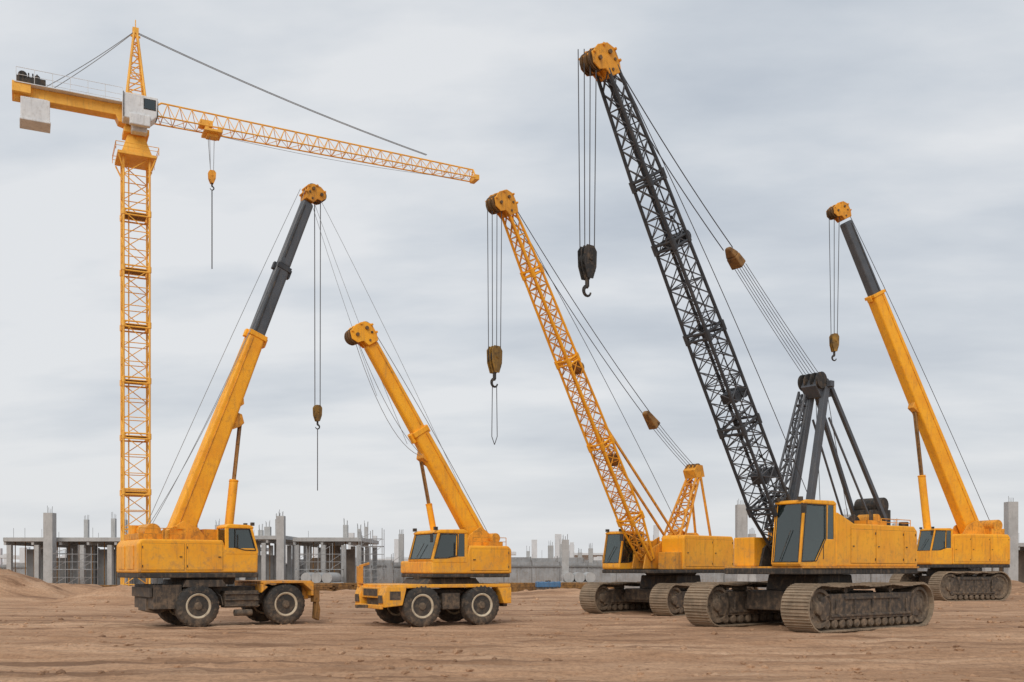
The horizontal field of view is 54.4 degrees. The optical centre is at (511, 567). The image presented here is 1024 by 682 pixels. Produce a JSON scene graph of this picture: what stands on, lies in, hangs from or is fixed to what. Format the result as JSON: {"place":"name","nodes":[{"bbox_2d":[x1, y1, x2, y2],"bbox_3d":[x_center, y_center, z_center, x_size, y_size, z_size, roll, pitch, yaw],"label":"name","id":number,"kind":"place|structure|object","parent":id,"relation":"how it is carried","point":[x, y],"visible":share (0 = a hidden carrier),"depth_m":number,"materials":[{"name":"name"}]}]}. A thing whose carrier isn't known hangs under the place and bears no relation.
{"place":"outdoors","nodes":[
{"label":"outdoors","id":0,"kind":"place"},
{"bbox_2d":[52,544,97,584],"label":"scaffold tower","id":1,"kind":"structure","parent":0,"point":[72,569],"depth_m":76.89,"materials":[{"name":"metal"}]},
{"bbox_2d":[359,530,383,582],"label":"scaffold tower","id":2,"kind":"structure","parent":0,"point":[370,554],"depth_m":77.39,"materials":[{"name":"metal"}]},
{"bbox_2d":[391,552,411,582],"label":"scaffold tower","id":3,"kind":"structure","parent":0,"point":[396,569],"depth_m":83.38,"materials":[{"name":"metal"}]},
{"bbox_2d":[0,525,1018,580],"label":"distant buildings","id":4,"kind":"structure","parent":0,"point":[21,557],"depth_m":153.04,"materials":[{"name":"concrete"}]},
{"bbox_2d":[0,568,1023,681],"bbox_3d":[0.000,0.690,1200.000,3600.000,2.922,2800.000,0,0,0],"label":"ground","id":5,"kind":"structure","parent":0,"point":[28,658],"depth_m":24.65,"materials":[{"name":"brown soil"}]},
{"bbox_2d":[27,546,129,585],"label":"infill walls","id":6,"kind":"structure","parent":5,"relation":"on","point":[30,562],"depth_m":80.80,"materials":[{"name":"grey concrete"}]},
{"bbox_2d":[7,513,162,585],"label":"columns","id":7,"kind":"structure","parent":5,"relation":"on","point":[49,531],"depth_m":79.12,"materials":[{"name":"concrete"}]},
{"bbox_2d":[3,537,119,547],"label":"floor slab","id":8,"kind":"structure","parent":7,"relation":"on","point":[63,542],"depth_m":79.10,"materials":[{"name":"concrete"}]},
{"bbox_2d":[15,542,116,584],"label":"formwork props","id":9,"kind":"object","parent":8,"relation":"on","point":[69,561],"visible":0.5,"depth_m":79.88,"materials":[{"name":"brown paint"}]},
{"bbox_2d":[13,506,126,536],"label":"rebar","id":10,"kind":"object","parent":8,"relation":"on","point":[84,518],"visible":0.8,"depth_m":83.87,"materials":[{"name":"grey metal"}]},
{"bbox_2d":[0,563,169,585],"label":"site fence","id":11,"kind":"object","parent":5,"relation":"on","point":[20,567],"visible":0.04,"depth_m":95.25,"materials":[{"name":"metal"}]},
{"bbox_2d":[100,585,117,586],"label":"timber stack","id":12,"kind":"object","parent":5,"relation":"on","point":[108,585],"visible":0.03,"depth_m":65.60,"materials":[{"name":"brown paint"}]},
{"bbox_2d":[12,20,478,585],"bbox_3d":[-14.250,-14.125,58.167,26.750,32.250,3.300,0,0,-26],"label":"tower crane","id":13,"kind":"object","parent":5,"relation":"on","point":[134,116],"visible":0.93,"depth_m":54.64,"materials":[{"name":"yellow paint"}]},
{"bbox_2d":[241,519,305,579],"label":"columns","id":14,"kind":"structure","parent":5,"relation":"on","point":[290,557],"depth_m":86.82,"materials":[{"name":"concrete"}]},
{"bbox_2d":[255,536,292,544],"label":"floor slab","id":15,"kind":"structure","parent":14,"relation":"on","point":[270,539],"depth_m":83.07,"materials":[{"name":"concrete"}]},
{"bbox_2d":[257,540,269,579],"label":"formwork props","id":16,"kind":"object","parent":15,"relation":"on","point":[269,560],"visible":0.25,"depth_m":82.88,"materials":[{"name":"brown paint"}]},
{"bbox_2d":[258,544,275,579],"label":"infill walls","id":17,"kind":"structure","parent":15,"relation":"on","point":[272,567],"depth_m":83.83,"materials":[{"name":"grey concrete"}]},
{"bbox_2d":[117,183,458,626],"bbox_3d":[-7.396,-5.931,34.967,12.116,15.788,4.164,0,0,-19],"label":"wheeled telescopic crane","id":18,"kind":"object","parent":5,"relation":"on","point":[201,569],"visible":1,"depth_m":33.41,"materials":[{"name":"metal"}]},
{"bbox_2d":[118,546,133,568],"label":"rear doors","id":19,"kind":"structure","parent":18,"relation":"in","point":[130,549],"depth_m":32.09,"materials":[{"name":"yellow paint"}]},
{"bbox_2d":[142,543,222,569],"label":"service doors","id":20,"kind":"structure","parent":18,"relation":"in","point":[155,556],"depth_m":32.00,"materials":[{"name":"yellow paint"}]},
{"bbox_2d":[246,559,390,582],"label":"site fence","id":21,"kind":"object","parent":5,"relation":"on","point":[385,573],"visible":0.06,"depth_m":94.95,"materials":[{"name":"metal"}]},
{"bbox_2d":[294,543,343,581],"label":"scaffold tower","id":22,"kind":"structure","parent":5,"relation":"on","point":[329,554],"depth_m":76.98,"materials":[{"name":"metal"}]},
{"bbox_2d":[301,572,343,582],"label":"concrete pipe stack","id":23,"kind":"object","parent":5,"relation":"on","point":[324,577],"visible":0.38,"depth_m":75.76,"materials":[{"name":"grey concrete"}]},
{"bbox_2d":[314,584,338,590],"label":"timber stack","id":24,"kind":"object","parent":5,"relation":"on","point":[329,587],"visible":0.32,"depth_m":69.23,"materials":[{"name":"brown paint"}]},
{"bbox_2d":[276,516,376,582],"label":"columns","id":25,"kind":"structure","parent":5,"relation":"on","point":[280,547],"depth_m":79.12,"materials":[{"name":"concrete"}]},
{"bbox_2d":[293,537,378,547],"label":"floor slab","id":26,"kind":"structure","parent":25,"relation":"on","point":[326,541],"depth_m":79.14,"materials":[{"name":"concrete"}]},
{"bbox_2d":[279,509,367,536],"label":"rebar","id":27,"kind":"object","parent":26,"relation":"on","point":[344,523],"visible":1,"depth_m":83.87,"materials":[{"name":"grey metal"}]},
{"bbox_2d":[299,542,357,571],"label":"formwork props","id":28,"kind":"object","parent":5,"relation":"on","point":[334,555],"visible":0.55,"depth_m":79.88,"materials":[{"name":"brown paint"}]},
{"bbox_2d":[314,583,350,590],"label":"timber stack","id":29,"kind":"object","parent":5,"relation":"on","point":[342,586],"visible":0.14,"depth_m":74.39,"materials":[{"name":"brown paint"}]},
{"bbox_2d":[310,546,354,582],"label":"infill walls","id":30,"kind":"structure","parent":5,"relation":"on","point":[350,565],"depth_m":80.77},
{"bbox_2d":[350,583,374,589],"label":"timber stack","id":31,"kind":"object","parent":5,"relation":"on","point":[353,586],"visible":0.26,"depth_m":73.16,"materials":[{"name":"brown paint"}]},
{"bbox_2d":[344,321,510,626],"bbox_3d":[-2.947,-3.097,34.020,5.582,10.119,2.910,0,0,-30],"label":"wheeled telescopic crane","id":32,"kind":"object","parent":5,"relation":"on","point":[441,567],"visible":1,"depth_m":33.71,"materials":[{"name":"metal"}]},
{"bbox_2d":[471,549,508,569],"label":"service doors","id":33,"kind":"structure","parent":32,"relation":"in","point":[486,559],"depth_m":33.94,"materials":[{"name":"yellow paint"}]},
{"bbox_2d":[393,560,644,588],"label":"concrete wall","id":34,"kind":"structure","parent":5,"relation":"on","point":[528,572],"depth_m":84.77,"materials":[{"name":"concrete"}]},
{"bbox_2d":[507,583,535,591],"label":"timber stack","id":35,"kind":"object","parent":5,"relation":"on","point":[516,587],"visible":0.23,"depth_m":75.38,"materials":[{"name":"brown paint"}]},
{"bbox_2d":[535,580,560,589],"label":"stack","id":36,"kind":"object","parent":5,"relation":"on","point":[546,584],"visible":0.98,"depth_m":73.52,"materials":[{"name":"plastic"}]},
{"bbox_2d":[511,556,601,580],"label":"frame","id":37,"kind":"object","parent":5,"relation":"on","point":[557,559],"visible":0.23,"depth_m":90.43,"materials":[{"name":"concrete"}]},
{"bbox_2d":[560,582,588,588],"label":"timber stack","id":38,"kind":"object","parent":5,"relation":"on","point":[567,585],"visible":0.16,"depth_m":77.46,"materials":[{"name":"brown paint"}]},
{"bbox_2d":[560,572,595,581],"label":"concrete pipe stack","id":39,"kind":"object","parent":5,"relation":"on","point":[579,577],"visible":0.41,"depth_m":79.10,"materials":[{"name":"grey concrete"}]},
{"bbox_2d":[577,583,613,588],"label":"timber stack","id":40,"kind":"object","parent":5,"relation":"on","point":[580,585],"visible":0.16,"depth_m":71.65,"materials":[{"name":"brown paint"}]},
{"bbox_2d":[485,189,758,615],"bbox_3d":[4.226,-5.956,40.810,13.595,15.863,4.815,0,0,-42],"label":"lattice boom crawler crane","id":41,"kind":"object","parent":5,"relation":"on","point":[672,563],"visible":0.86,"depth_m":41.43,"materials":[{"name":"metal"}]},
{"bbox_2d":[686,539,732,566],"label":"service doors","id":42,"kind":"structure","parent":41,"relation":"in","point":[700,550],"depth_m":42.52,"materials":[{"name":"yellow paint"}]},
{"bbox_2d":[577,42,933,632],"bbox_3d":[7.543,-6.218,31.444,14.400,16.386,4.915,0,0,-38],"label":"lattice boom crawler crane","id":43,"kind":"object","parent":5,"relation":"on","point":[810,554],"visible":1,"depth_m":31.43,"materials":[{"name":"metal"}]},
{"bbox_2d":[851,529,914,562],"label":"service doors","id":44,"kind":"structure","parent":43,"relation":"in","point":[890,550],"depth_m":33.31,"materials":[{"name":"yellow paint"}]},
{"bbox_2d":[696,568,927,589],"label":"site fence","id":45,"kind":"object","parent":5,"relation":"on","point":[724,577],"visible":0.09,"depth_m":78.73,"materials":[{"name":"metal"}]},
{"bbox_2d":[826,201,1011,600],"bbox_3d":[23.840,-9.488,59.005,12.135,22.936,4.216,0,0,-20],"label":"telescopic boom crawler crane","id":46,"kind":"object","parent":5,"relation":"on","point":[947,557],"visible":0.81,"depth_m":58.61,"materials":[{"name":"metal"}]},
{"bbox_2d":[954,537,1008,561],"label":"service doors","id":47,"kind":"structure","parent":46,"relation":"in","point":[981,545],"depth_m":59.06,"materials":[{"name":"yellow paint"}]},
{"bbox_2d":[923,568,981,575],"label":"site fence","id":48,"kind":"object","parent":5,"relation":"on","point":[976,569],"visible":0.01,"depth_m":90.36,"materials":[{"name":"metal"}]},
{"bbox_2d":[993,502,1017,580],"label":"columns","id":49,"kind":"structure","parent":5,"relation":"on","point":[1011,519],"depth_m":80.60,"materials":[{"name":"concrete"}]},
{"bbox_2d":[991,551,1023,582],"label":"infill walls","id":50,"kind":"structure","parent":5,"relation":"on","point":[1020,566],"depth_m":83.74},
{"bbox_2d":[1018,543,1023,550],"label":"floor slab","id":51,"kind":"structure","parent":5,"relation":"on","point":[1020,546],"depth_m":82.05,"materials":[{"name":"concrete"}]},
{"bbox_2d":[0,0,1023,561],"label":"sky","id":52,"kind":"structure","parent":0,"point":[908,114],"materials":[{"name":"grey"}]},
{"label":"floor slab","id":53,"kind":"object","parent":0,"visible":0},
{"bbox_2d":[844,514,898,525],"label":"columns","id":54,"kind":"structure","parent":53,"relation":"on","point":[846,516],"depth_m":92.66,"materials":[{"name":"concrete"}]},
{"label":"floor slab","id":55,"kind":"object","parent":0,"visible":0},
{"bbox_2d":[526,544,561,557],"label":"columns","id":56,"kind":"structure","parent":55,"relation":"on","point":[560,552],"depth_m":98.83,"materials":[{"name":"concrete"}]},
{"bbox_3d":[13.824,1.875,60.000,1.116,0.350,1.116,0,0,0],"label":"footing","id":57,"kind":"object","parent":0,"visible":0},
{"bbox_2d":[735,504,747,580],"bbox_3d":[13.825,-0.875,60.000,0.620,5.850,0.620,0,0,0],"label":"shaft","id":58,"kind":"object","parent":57,"relation":"on","point":[741,522],"visible":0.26,"depth_m":59.69,"materials":[{"name":"concrete"}]},
{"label":"footing","id":59,"kind":"object","parent":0,"visible":0},
{"bbox_2d":[562,540,568,581],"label":"shaft","id":60,"kind":"object","parent":59,"relation":"on","point":[565,556],"visible":0.56,"depth_m":79.72,"materials":[{"name":"concrete"}]},
{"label":"footing","id":61,"kind":"object","parent":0,"visible":0},
{"bbox_2d":[548,545,552,561],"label":"shaft","id":62,"kind":"object","parent":61,"relation":"on","point":[550,551],"visible":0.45,"depth_m":91.75,"materials":[{"name":"concrete"}]},
{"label":"footing","id":63,"kind":"object","parent":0,"visible":0},
{"bbox_2d":[588,548,592,562],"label":"shaft","id":64,"kind":"object","parent":63,"relation":"on","point":[590,555],"visible":0.45,"depth_m":89.80,"materials":[{"name":"concrete"}]},
{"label":"footing","id":65,"kind":"object","parent":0,"visible":0},
{"bbox_2d":[399,534,403,582],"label":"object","id":66,"kind":"object","parent":65,"relation":"on","point":[401,543],"visible":0.45,"depth_m":89.78,"materials":[{"name":"concrete"}]},
{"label":"footing","id":67,"kind":"object","parent":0,"visible":0},
{"bbox_2d":[748,534,755,581],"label":"shaft","id":68,"kind":"object","parent":67,"relation":"on","point":[751,577],"visible":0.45,"depth_m":74.75,"materials":[{"name":"concrete"}]}
]}

